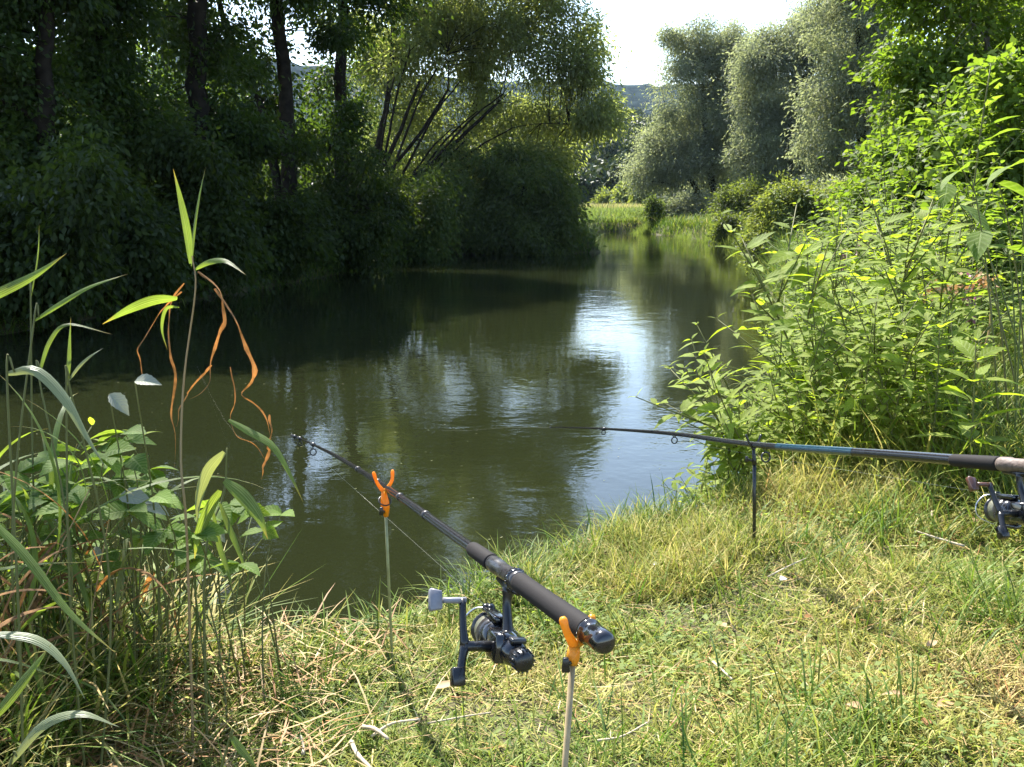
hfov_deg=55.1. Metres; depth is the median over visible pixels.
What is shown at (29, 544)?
reed
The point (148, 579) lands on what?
reed
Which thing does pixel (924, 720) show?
fallen leaf
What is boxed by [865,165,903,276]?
tall weed
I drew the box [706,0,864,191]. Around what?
willow tree
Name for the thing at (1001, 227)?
hornbeam sapling
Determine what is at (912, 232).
tall weed
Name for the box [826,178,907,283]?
leafy weed
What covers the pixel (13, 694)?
reed
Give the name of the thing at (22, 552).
reed
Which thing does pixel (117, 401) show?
silver leaf
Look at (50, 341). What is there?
reed
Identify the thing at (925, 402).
leafy weed
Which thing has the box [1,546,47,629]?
leafy weed
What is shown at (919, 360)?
leafy weed
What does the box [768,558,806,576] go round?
stick
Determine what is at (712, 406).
leafy weed
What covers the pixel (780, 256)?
leafy weed
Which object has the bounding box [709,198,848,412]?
leafy weed
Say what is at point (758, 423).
leafy weed
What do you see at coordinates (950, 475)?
long grass
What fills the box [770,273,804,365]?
tall weed
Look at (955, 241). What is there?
leafy weed
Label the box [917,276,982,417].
leafy weed
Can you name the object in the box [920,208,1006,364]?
leafy weed
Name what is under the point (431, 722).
stick
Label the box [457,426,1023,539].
fishing rod
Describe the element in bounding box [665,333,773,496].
leafy weed
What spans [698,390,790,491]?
leafy weed
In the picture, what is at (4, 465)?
reed
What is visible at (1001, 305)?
leafy weed
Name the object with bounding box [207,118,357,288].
shore bush
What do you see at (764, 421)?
leafy weed
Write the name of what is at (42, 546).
reed
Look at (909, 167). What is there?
tall weed
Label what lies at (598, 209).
meadow grass
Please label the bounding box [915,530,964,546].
stick
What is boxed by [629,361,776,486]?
leafy weed
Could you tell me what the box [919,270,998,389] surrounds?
dead dock
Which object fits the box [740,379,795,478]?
leafy weed
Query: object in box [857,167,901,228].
tall weed
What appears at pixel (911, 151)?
hornbeam sapling
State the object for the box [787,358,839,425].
leafy weed
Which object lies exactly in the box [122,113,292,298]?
shore bush
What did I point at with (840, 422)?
leafy weed
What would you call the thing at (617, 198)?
meadow bush
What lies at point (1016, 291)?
leafy weed
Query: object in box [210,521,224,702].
silver leaf
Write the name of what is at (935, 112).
tall weed
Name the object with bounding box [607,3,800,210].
willow tree
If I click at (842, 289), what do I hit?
leafy weed
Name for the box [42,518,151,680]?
reed
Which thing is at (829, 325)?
leafy weed
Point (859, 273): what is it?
leafy weed
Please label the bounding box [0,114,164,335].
shore bush
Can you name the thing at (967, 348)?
broad weed
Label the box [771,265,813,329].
tall weed
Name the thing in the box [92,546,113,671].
silver leaf
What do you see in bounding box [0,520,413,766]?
rank grass
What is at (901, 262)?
leafy weed
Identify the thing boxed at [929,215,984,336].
tall weed
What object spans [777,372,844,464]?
leafy weed
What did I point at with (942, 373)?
leafy weed
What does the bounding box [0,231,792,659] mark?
water
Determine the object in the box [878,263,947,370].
leafy weed
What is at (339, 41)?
alder tree
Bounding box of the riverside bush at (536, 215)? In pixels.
[443,124,606,256]
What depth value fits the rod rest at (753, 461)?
2.62 m
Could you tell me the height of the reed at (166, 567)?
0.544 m
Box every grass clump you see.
[629,218,655,233]
[664,228,694,239]
[679,224,716,242]
[714,216,751,245]
[723,231,761,254]
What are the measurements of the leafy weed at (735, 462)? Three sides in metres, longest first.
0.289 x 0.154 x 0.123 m
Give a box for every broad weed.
[885,320,997,465]
[894,252,937,338]
[904,328,1023,505]
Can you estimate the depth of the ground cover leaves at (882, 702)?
2.02 m
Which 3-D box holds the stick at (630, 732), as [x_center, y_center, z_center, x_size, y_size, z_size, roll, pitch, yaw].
[0.206,0.640,1.800,0.108,0.017,0.010,-5,12,-23]
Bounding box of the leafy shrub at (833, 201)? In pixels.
[795,174,913,271]
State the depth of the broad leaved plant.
3.08 m
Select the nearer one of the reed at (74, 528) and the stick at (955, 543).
the reed at (74, 528)
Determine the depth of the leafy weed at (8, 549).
1.92 m
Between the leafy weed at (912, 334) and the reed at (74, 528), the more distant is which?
the leafy weed at (912, 334)
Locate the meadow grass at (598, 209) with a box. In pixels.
[573,202,703,230]
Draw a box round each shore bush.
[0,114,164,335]
[16,93,234,317]
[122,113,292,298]
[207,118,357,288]
[282,131,429,276]
[373,151,474,262]
[402,134,502,254]
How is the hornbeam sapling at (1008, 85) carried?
on the ground at (668, 623)
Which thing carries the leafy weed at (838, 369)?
on the ground at (668, 623)
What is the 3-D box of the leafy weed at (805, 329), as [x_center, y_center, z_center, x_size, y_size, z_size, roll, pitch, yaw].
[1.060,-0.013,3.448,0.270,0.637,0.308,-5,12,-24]
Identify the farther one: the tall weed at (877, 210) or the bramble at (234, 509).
the tall weed at (877, 210)
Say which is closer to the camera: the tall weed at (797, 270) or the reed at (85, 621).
the reed at (85, 621)
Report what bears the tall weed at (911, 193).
on the ground at (668, 623)
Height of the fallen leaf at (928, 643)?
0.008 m
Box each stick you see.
[299,735,304,755]
[349,739,370,766]
[360,724,388,739]
[370,718,419,736]
[427,712,490,723]
[597,721,648,741]
[711,661,732,679]
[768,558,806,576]
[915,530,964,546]
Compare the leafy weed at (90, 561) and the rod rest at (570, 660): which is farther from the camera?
the leafy weed at (90, 561)
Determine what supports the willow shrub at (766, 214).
on the ground at (668, 623)
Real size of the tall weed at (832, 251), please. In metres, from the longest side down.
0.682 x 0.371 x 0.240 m
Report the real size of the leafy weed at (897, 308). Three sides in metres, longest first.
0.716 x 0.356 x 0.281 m
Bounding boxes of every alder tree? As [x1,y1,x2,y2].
[0,0,142,198]
[30,0,218,197]
[68,0,306,202]
[136,0,387,204]
[263,0,453,192]
[846,7,1005,113]
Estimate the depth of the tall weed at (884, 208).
5.42 m
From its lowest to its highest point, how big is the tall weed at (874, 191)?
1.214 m
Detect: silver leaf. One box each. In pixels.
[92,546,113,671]
[108,392,136,726]
[119,487,151,679]
[134,374,161,715]
[146,501,168,648]
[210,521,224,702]
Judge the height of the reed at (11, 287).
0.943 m
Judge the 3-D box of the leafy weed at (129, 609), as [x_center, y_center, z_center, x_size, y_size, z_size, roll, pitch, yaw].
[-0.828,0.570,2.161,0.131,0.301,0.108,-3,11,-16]
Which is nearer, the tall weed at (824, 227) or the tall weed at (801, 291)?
the tall weed at (801, 291)
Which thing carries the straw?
on the ground at (668, 623)
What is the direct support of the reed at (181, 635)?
on the ground at (668, 623)
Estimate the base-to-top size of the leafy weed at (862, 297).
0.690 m
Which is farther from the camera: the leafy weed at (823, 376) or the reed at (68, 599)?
the leafy weed at (823, 376)
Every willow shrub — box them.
[639,193,676,227]
[657,186,718,219]
[691,170,776,217]
[700,207,747,243]
[728,165,850,279]
[799,165,862,204]
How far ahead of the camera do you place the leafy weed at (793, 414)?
3.28 m
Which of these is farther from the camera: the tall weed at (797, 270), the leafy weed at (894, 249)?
the tall weed at (797, 270)
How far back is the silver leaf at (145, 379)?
1.83 m
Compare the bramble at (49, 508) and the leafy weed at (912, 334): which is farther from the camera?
the leafy weed at (912, 334)
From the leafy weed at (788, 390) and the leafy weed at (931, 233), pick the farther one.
the leafy weed at (931, 233)
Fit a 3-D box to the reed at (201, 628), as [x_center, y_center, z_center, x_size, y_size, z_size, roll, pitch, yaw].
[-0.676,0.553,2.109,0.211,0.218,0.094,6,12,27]
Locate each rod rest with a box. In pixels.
[372,470,393,663]
[559,614,595,766]
[745,434,761,552]
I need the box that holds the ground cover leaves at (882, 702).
[0,464,1023,766]
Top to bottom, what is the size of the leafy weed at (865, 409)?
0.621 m
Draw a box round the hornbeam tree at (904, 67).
[818,0,1023,196]
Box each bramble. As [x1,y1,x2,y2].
[0,444,218,709]
[30,424,238,728]
[144,498,294,736]
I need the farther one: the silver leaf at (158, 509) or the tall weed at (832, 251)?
the tall weed at (832, 251)
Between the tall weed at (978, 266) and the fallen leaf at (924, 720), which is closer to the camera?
the fallen leaf at (924, 720)
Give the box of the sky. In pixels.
[25,0,953,86]
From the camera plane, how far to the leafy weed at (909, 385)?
3.03 m
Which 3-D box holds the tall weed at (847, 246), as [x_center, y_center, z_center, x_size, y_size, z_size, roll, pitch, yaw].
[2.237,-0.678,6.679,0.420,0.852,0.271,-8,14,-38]
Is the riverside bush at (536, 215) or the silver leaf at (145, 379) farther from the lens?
the riverside bush at (536, 215)
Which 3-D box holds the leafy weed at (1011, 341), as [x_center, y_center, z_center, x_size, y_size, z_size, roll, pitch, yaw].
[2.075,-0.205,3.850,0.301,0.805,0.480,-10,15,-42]
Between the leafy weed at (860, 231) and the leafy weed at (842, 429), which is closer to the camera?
the leafy weed at (842, 429)
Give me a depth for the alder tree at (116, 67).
13.17 m
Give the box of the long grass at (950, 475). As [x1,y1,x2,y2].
[0,209,1023,542]
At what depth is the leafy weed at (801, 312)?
4.94 m
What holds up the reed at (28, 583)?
on the ground at (668, 623)
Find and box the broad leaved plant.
[936,159,1023,457]
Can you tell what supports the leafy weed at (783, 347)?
on the ground at (668, 623)
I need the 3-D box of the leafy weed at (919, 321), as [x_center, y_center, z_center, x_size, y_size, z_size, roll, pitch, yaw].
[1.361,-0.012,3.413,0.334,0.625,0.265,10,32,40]
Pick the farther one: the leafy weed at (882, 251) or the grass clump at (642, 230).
the grass clump at (642, 230)
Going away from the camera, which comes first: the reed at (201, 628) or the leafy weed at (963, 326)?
the reed at (201, 628)
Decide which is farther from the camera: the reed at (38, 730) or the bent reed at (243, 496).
the bent reed at (243, 496)
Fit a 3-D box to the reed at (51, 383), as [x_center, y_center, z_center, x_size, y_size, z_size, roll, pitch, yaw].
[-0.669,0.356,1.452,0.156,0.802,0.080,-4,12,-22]
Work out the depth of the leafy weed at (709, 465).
3.32 m
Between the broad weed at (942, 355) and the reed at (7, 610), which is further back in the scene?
the broad weed at (942, 355)
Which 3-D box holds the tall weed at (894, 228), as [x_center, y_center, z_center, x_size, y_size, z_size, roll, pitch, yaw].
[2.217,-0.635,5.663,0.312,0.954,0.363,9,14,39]
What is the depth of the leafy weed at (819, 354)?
3.38 m
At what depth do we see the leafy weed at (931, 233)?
5.27 m
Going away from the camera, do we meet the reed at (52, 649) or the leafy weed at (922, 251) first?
the reed at (52, 649)
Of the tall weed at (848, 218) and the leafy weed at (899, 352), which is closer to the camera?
the leafy weed at (899, 352)
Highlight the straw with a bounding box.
[0,467,1023,766]
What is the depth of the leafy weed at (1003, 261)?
5.66 m
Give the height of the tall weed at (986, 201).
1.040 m
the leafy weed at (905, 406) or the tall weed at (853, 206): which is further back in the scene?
the tall weed at (853, 206)
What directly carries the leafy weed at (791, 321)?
on the ground at (668, 623)
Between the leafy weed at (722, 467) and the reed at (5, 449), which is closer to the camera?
the reed at (5, 449)
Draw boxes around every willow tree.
[307,0,652,206]
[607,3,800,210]
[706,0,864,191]
[777,0,940,188]
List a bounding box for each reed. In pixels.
[0,253,66,297]
[0,376,266,756]
[0,399,240,686]
[0,430,75,596]
[0,453,64,641]
[0,479,154,648]
[0,524,113,651]
[0,527,102,679]
[0,531,105,682]
[0,542,120,726]
[0,543,85,570]
[0,545,10,589]
[0,576,156,647]
[0,589,77,765]
[0,631,84,698]
[0,645,50,715]
[0,658,60,743]
[1,483,102,668]
[1,488,102,653]
[5,354,102,766]
[6,543,216,621]
[8,710,118,766]
[9,435,142,635]
[11,275,123,759]
[19,445,216,643]
[30,238,38,621]
[30,394,165,668]
[36,323,108,723]
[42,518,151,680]
[54,564,147,668]
[64,348,111,766]
[65,320,85,766]
[92,515,166,680]
[103,169,272,757]
[120,475,214,622]
[137,553,233,643]
[187,598,238,649]
[194,419,301,759]
[220,728,256,766]
[273,608,315,649]
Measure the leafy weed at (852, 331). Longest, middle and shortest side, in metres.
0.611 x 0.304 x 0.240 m
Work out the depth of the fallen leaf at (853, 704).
1.80 m
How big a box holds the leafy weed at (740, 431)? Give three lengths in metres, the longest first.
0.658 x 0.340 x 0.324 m
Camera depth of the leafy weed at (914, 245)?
3.37 m
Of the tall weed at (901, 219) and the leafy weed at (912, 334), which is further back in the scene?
the tall weed at (901, 219)
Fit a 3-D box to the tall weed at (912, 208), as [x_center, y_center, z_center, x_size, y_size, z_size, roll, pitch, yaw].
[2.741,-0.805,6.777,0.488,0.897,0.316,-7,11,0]
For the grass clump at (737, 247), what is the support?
on the ground at (668, 623)
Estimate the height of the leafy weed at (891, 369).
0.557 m
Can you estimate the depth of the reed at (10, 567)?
1.58 m
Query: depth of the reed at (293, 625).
2.21 m
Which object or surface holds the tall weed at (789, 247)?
on the ground at (668, 623)
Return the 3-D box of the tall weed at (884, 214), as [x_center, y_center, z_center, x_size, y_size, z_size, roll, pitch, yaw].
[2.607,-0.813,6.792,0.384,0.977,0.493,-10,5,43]
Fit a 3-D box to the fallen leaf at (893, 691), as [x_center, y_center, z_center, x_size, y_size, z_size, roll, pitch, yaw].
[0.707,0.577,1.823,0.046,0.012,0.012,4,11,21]
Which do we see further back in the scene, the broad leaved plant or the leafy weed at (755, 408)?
the leafy weed at (755, 408)
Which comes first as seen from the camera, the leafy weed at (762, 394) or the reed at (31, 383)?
the reed at (31, 383)
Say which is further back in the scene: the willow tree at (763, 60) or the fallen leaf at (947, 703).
the willow tree at (763, 60)
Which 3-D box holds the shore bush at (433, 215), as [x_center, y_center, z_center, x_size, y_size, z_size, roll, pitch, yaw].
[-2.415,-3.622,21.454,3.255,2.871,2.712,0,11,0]
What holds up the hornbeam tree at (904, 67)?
on the ground at (668, 623)
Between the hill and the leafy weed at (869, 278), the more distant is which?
the hill
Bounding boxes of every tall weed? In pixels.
[761,226,806,304]
[763,247,839,338]
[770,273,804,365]
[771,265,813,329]
[772,229,824,321]
[779,199,810,263]
[780,230,819,326]
[787,205,824,262]
[791,189,857,284]
[801,219,831,293]
[807,213,828,253]
[811,210,858,282]
[814,184,856,258]
[820,191,904,302]
[820,232,849,281]
[824,226,868,310]
[828,190,884,281]
[833,113,925,257]
[836,187,879,228]
[844,166,899,260]
[846,145,922,251]
[853,174,910,262]
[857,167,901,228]
[860,150,922,242]
[861,161,893,270]
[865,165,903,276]
[865,195,897,248]
[877,187,921,242]
[878,190,929,293]
[878,200,918,239]
[887,169,963,317]
[894,85,959,231]
[894,184,934,208]
[901,208,931,278]
[906,55,1023,357]
[917,173,1022,316]
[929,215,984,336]
[931,160,1022,313]
[954,156,1021,340]
[976,188,1019,296]
[981,198,1023,354]
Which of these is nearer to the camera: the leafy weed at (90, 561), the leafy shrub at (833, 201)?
the leafy weed at (90, 561)
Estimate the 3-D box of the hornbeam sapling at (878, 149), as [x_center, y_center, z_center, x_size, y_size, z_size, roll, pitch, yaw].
[3.529,-1.616,8.886,1.289,1.652,1.223,0,11,0]
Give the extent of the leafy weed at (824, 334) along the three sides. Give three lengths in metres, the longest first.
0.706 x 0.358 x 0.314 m
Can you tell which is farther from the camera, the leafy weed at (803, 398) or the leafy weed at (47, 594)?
the leafy weed at (803, 398)
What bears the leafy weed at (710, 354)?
on the ground at (668, 623)
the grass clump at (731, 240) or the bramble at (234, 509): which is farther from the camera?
the grass clump at (731, 240)
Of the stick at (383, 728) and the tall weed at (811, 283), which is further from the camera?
the tall weed at (811, 283)
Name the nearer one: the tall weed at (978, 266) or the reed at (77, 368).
the reed at (77, 368)
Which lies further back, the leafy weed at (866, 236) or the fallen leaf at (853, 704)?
the leafy weed at (866, 236)
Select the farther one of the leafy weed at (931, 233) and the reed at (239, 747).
the leafy weed at (931, 233)
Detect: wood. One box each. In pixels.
[16,30,421,215]
[385,102,782,204]
[888,3,1023,119]
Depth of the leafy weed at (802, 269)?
3.62 m
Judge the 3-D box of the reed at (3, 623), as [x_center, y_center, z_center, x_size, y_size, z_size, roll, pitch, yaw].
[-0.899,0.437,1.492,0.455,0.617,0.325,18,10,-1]
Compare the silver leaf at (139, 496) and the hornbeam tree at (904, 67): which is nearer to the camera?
the silver leaf at (139, 496)
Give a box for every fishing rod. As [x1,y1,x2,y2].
[250,434,615,686]
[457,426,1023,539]
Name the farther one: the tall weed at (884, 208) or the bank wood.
the bank wood
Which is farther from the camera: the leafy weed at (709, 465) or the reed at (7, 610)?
the leafy weed at (709, 465)
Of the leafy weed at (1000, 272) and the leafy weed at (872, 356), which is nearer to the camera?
the leafy weed at (872, 356)
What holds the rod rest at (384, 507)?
on the ground at (668, 623)
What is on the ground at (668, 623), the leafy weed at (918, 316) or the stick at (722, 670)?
the leafy weed at (918, 316)
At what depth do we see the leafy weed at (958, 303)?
3.72 m
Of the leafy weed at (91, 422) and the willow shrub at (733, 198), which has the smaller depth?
the leafy weed at (91, 422)
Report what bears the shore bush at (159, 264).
on the ground at (668, 623)
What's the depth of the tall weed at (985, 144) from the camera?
4.62 m
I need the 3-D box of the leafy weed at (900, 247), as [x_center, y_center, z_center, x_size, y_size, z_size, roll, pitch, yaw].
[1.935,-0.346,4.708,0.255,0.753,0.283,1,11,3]
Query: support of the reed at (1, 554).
on the ground at (668, 623)
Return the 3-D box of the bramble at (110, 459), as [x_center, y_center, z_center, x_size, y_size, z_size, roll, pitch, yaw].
[-0.765,0.368,1.964,0.416,0.578,0.492,0,11,0]
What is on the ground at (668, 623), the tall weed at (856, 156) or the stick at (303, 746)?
the tall weed at (856, 156)
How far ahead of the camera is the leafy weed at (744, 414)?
3.27 m
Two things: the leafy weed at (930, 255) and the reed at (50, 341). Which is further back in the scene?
the leafy weed at (930, 255)
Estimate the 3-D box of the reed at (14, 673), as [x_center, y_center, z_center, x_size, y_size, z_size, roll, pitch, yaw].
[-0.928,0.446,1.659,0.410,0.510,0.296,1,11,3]
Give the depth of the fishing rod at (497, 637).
1.27 m
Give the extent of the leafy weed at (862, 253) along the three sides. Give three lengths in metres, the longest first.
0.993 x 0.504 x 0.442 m
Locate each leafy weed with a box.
[0,483,114,646]
[0,494,41,642]
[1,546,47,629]
[6,417,157,610]
[16,526,109,600]
[26,539,149,658]
[99,592,156,638]
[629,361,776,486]
[655,419,759,508]
[659,322,790,440]
[659,343,784,490]
[663,469,714,501]
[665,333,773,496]
[669,361,775,497]
[671,446,725,505]
[679,462,727,497]
[688,392,766,478]
[691,380,760,492]
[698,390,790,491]
[703,392,773,485]
[704,428,756,496]
[707,332,794,413]
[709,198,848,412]
[709,434,750,491]
[713,234,845,443]
[721,393,784,473]
[727,351,845,469]
[727,364,809,467]
[734,374,804,472]
[737,315,869,459]
[740,289,834,404]
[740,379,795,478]
[746,367,791,430]
[752,320,804,398]
[757,364,822,470]
[758,327,832,436]
[758,391,786,427]
[759,392,837,471]
[763,202,881,386]
[764,317,807,389]
[765,314,815,387]
[765,451,794,473]
[767,219,856,440]
[768,244,855,378]
[769,384,822,478]
[771,317,801,370]
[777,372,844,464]
[784,293,890,418]
[785,279,843,361]
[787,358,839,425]
[791,289,863,442]
[793,286,870,389]
[794,190,946,400]
[801,321,863,426]
[803,379,858,471]
[806,250,873,329]
[808,409,868,468]
[818,263,956,400]
[819,248,870,353]
[822,297,906,461]
[823,204,896,343]
[824,267,901,406]
[825,207,899,339]
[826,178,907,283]
[826,292,898,395]
[831,298,942,449]
[832,334,886,443]
[833,280,868,358]
[836,274,936,460]
[839,211,906,319]
[842,251,921,387]
[842,299,951,401]
[843,248,888,313]
[849,305,917,448]
[851,197,966,303]
[851,224,949,293]
[852,225,938,323]
[854,190,996,385]
[854,252,901,339]
[855,182,971,397]
[860,205,903,303]
[860,219,952,335]
[861,221,954,340]
[864,224,995,408]
[866,295,959,409]
[871,216,964,319]
[872,293,964,436]
[873,257,944,328]
[875,300,930,416]
[876,347,936,426]
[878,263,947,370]
[880,305,944,398]
[886,292,985,372]
[888,372,924,449]
[891,387,940,438]
[892,196,984,319]
[893,233,936,304]
[896,247,1009,406]
[899,309,988,449]
[902,311,996,450]
[906,308,981,440]
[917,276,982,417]
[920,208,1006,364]
[921,218,1018,393]
[936,211,1005,298]
[957,283,1005,334]
[962,221,1023,304]
[963,247,1023,342]
[964,272,1014,345]
[974,262,1023,365]
[974,286,1023,389]
[988,233,1023,330]
[1003,271,1023,340]
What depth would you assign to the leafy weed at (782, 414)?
3.48 m
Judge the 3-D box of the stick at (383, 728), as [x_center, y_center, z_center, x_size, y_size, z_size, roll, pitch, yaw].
[-0.216,0.635,1.814,0.094,0.018,0.012,-5,12,-23]
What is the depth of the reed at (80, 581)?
1.81 m
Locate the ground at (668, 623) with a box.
[0,215,1023,766]
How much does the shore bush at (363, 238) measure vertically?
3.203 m
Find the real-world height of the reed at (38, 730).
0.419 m
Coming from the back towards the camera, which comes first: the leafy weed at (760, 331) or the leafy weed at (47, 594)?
the leafy weed at (760, 331)
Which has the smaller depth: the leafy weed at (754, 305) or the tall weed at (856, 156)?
the leafy weed at (754, 305)
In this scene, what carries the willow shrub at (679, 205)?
on the ground at (668, 623)
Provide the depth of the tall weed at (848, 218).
8.47 m
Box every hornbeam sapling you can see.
[826,110,919,243]
[864,65,1004,225]
[893,165,1023,306]
[897,35,1023,311]
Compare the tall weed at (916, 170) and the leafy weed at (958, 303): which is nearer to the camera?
the leafy weed at (958, 303)
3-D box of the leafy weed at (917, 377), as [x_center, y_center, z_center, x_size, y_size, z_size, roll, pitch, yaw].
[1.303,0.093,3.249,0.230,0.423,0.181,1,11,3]
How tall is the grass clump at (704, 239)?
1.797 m
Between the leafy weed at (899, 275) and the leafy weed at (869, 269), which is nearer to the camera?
the leafy weed at (899, 275)
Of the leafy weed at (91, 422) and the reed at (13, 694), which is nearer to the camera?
the reed at (13, 694)
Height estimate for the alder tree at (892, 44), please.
8.529 m
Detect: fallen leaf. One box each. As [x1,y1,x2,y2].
[435,680,449,687]
[845,701,861,708]
[880,690,904,694]
[921,717,931,724]
[926,640,937,645]
[937,699,953,705]
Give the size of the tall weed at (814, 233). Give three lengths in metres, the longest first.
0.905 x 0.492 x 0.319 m
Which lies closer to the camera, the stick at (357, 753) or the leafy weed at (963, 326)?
the stick at (357, 753)
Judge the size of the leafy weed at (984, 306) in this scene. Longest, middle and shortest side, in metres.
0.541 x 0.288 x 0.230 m
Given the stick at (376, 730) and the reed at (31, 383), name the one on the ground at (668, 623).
the reed at (31, 383)
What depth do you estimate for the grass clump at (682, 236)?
32.64 m
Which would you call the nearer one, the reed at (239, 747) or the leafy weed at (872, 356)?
the reed at (239, 747)
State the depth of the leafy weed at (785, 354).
3.53 m
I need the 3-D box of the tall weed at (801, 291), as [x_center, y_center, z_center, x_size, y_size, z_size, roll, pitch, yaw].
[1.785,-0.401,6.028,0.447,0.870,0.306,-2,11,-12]
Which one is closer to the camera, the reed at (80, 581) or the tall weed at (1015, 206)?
the reed at (80, 581)
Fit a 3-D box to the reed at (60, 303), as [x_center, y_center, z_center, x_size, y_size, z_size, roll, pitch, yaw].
[-0.759,0.254,1.706,0.220,0.882,0.073,-7,13,-31]
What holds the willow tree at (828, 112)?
on the ground at (668, 623)
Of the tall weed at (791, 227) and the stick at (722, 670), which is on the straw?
the stick at (722, 670)
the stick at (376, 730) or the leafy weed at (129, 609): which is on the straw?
the stick at (376, 730)
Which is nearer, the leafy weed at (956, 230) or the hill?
the leafy weed at (956, 230)
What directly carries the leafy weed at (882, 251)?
on the ground at (668, 623)
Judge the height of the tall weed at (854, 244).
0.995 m
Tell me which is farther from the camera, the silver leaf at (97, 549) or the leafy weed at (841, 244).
the leafy weed at (841, 244)
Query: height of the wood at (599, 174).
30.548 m
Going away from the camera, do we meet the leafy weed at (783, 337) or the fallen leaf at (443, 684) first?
the fallen leaf at (443, 684)
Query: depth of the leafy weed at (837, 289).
5.03 m
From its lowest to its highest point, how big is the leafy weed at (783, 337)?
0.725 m
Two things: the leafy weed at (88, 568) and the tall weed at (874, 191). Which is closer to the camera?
the leafy weed at (88, 568)
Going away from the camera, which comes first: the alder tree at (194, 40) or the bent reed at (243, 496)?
the bent reed at (243, 496)
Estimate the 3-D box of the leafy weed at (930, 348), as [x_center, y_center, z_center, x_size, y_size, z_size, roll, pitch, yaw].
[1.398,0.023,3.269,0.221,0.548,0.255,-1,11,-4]
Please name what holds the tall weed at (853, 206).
on the ground at (668, 623)
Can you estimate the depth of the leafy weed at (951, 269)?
3.52 m
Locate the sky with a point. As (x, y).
(633, 20)
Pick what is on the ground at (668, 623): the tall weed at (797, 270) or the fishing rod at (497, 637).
the tall weed at (797, 270)
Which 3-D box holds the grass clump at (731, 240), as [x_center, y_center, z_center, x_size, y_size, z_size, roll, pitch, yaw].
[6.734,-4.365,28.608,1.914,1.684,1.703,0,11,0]
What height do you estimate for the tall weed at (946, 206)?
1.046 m
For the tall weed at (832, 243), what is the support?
on the ground at (668, 623)
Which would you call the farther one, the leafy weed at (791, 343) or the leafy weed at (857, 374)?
the leafy weed at (791, 343)
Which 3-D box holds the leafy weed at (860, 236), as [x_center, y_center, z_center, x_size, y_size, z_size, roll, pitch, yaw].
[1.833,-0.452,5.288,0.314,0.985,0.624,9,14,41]
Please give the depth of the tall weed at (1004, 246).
4.69 m
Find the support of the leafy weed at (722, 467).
on the ground at (668, 623)
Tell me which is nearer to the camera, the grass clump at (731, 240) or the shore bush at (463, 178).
the shore bush at (463, 178)
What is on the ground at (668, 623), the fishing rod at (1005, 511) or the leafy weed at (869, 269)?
the leafy weed at (869, 269)
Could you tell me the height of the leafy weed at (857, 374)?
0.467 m
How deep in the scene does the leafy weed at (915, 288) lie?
4.78 m
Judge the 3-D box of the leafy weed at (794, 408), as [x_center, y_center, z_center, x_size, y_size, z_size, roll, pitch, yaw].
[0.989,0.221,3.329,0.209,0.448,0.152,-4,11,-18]
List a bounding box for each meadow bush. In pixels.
[586,185,614,204]
[609,177,631,204]
[621,165,670,204]
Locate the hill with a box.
[58,56,930,198]
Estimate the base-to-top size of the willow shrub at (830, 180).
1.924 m
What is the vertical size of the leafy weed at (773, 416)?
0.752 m
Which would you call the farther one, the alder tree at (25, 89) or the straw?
the alder tree at (25, 89)
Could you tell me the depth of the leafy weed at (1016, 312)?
4.36 m
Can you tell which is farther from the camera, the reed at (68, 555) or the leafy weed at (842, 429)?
the leafy weed at (842, 429)
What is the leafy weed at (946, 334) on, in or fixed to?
on the ground at (668, 623)
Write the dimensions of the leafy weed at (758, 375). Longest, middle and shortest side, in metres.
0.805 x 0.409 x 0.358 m
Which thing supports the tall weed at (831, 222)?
on the ground at (668, 623)
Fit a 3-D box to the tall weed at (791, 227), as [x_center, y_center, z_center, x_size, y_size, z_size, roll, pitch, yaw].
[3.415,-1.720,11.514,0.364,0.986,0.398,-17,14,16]
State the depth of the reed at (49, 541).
2.00 m
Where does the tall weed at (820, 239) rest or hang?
on the ground at (668, 623)
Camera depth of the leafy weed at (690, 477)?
3.42 m
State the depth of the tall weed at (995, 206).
5.57 m
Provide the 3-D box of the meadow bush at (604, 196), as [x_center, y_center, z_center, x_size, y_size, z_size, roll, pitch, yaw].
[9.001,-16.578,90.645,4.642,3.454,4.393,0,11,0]
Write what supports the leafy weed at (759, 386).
on the ground at (668, 623)
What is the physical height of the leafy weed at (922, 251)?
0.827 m
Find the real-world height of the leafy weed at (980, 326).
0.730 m
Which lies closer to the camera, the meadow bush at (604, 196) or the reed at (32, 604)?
the reed at (32, 604)
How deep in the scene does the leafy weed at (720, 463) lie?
3.61 m
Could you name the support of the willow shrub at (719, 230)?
on the ground at (668, 623)

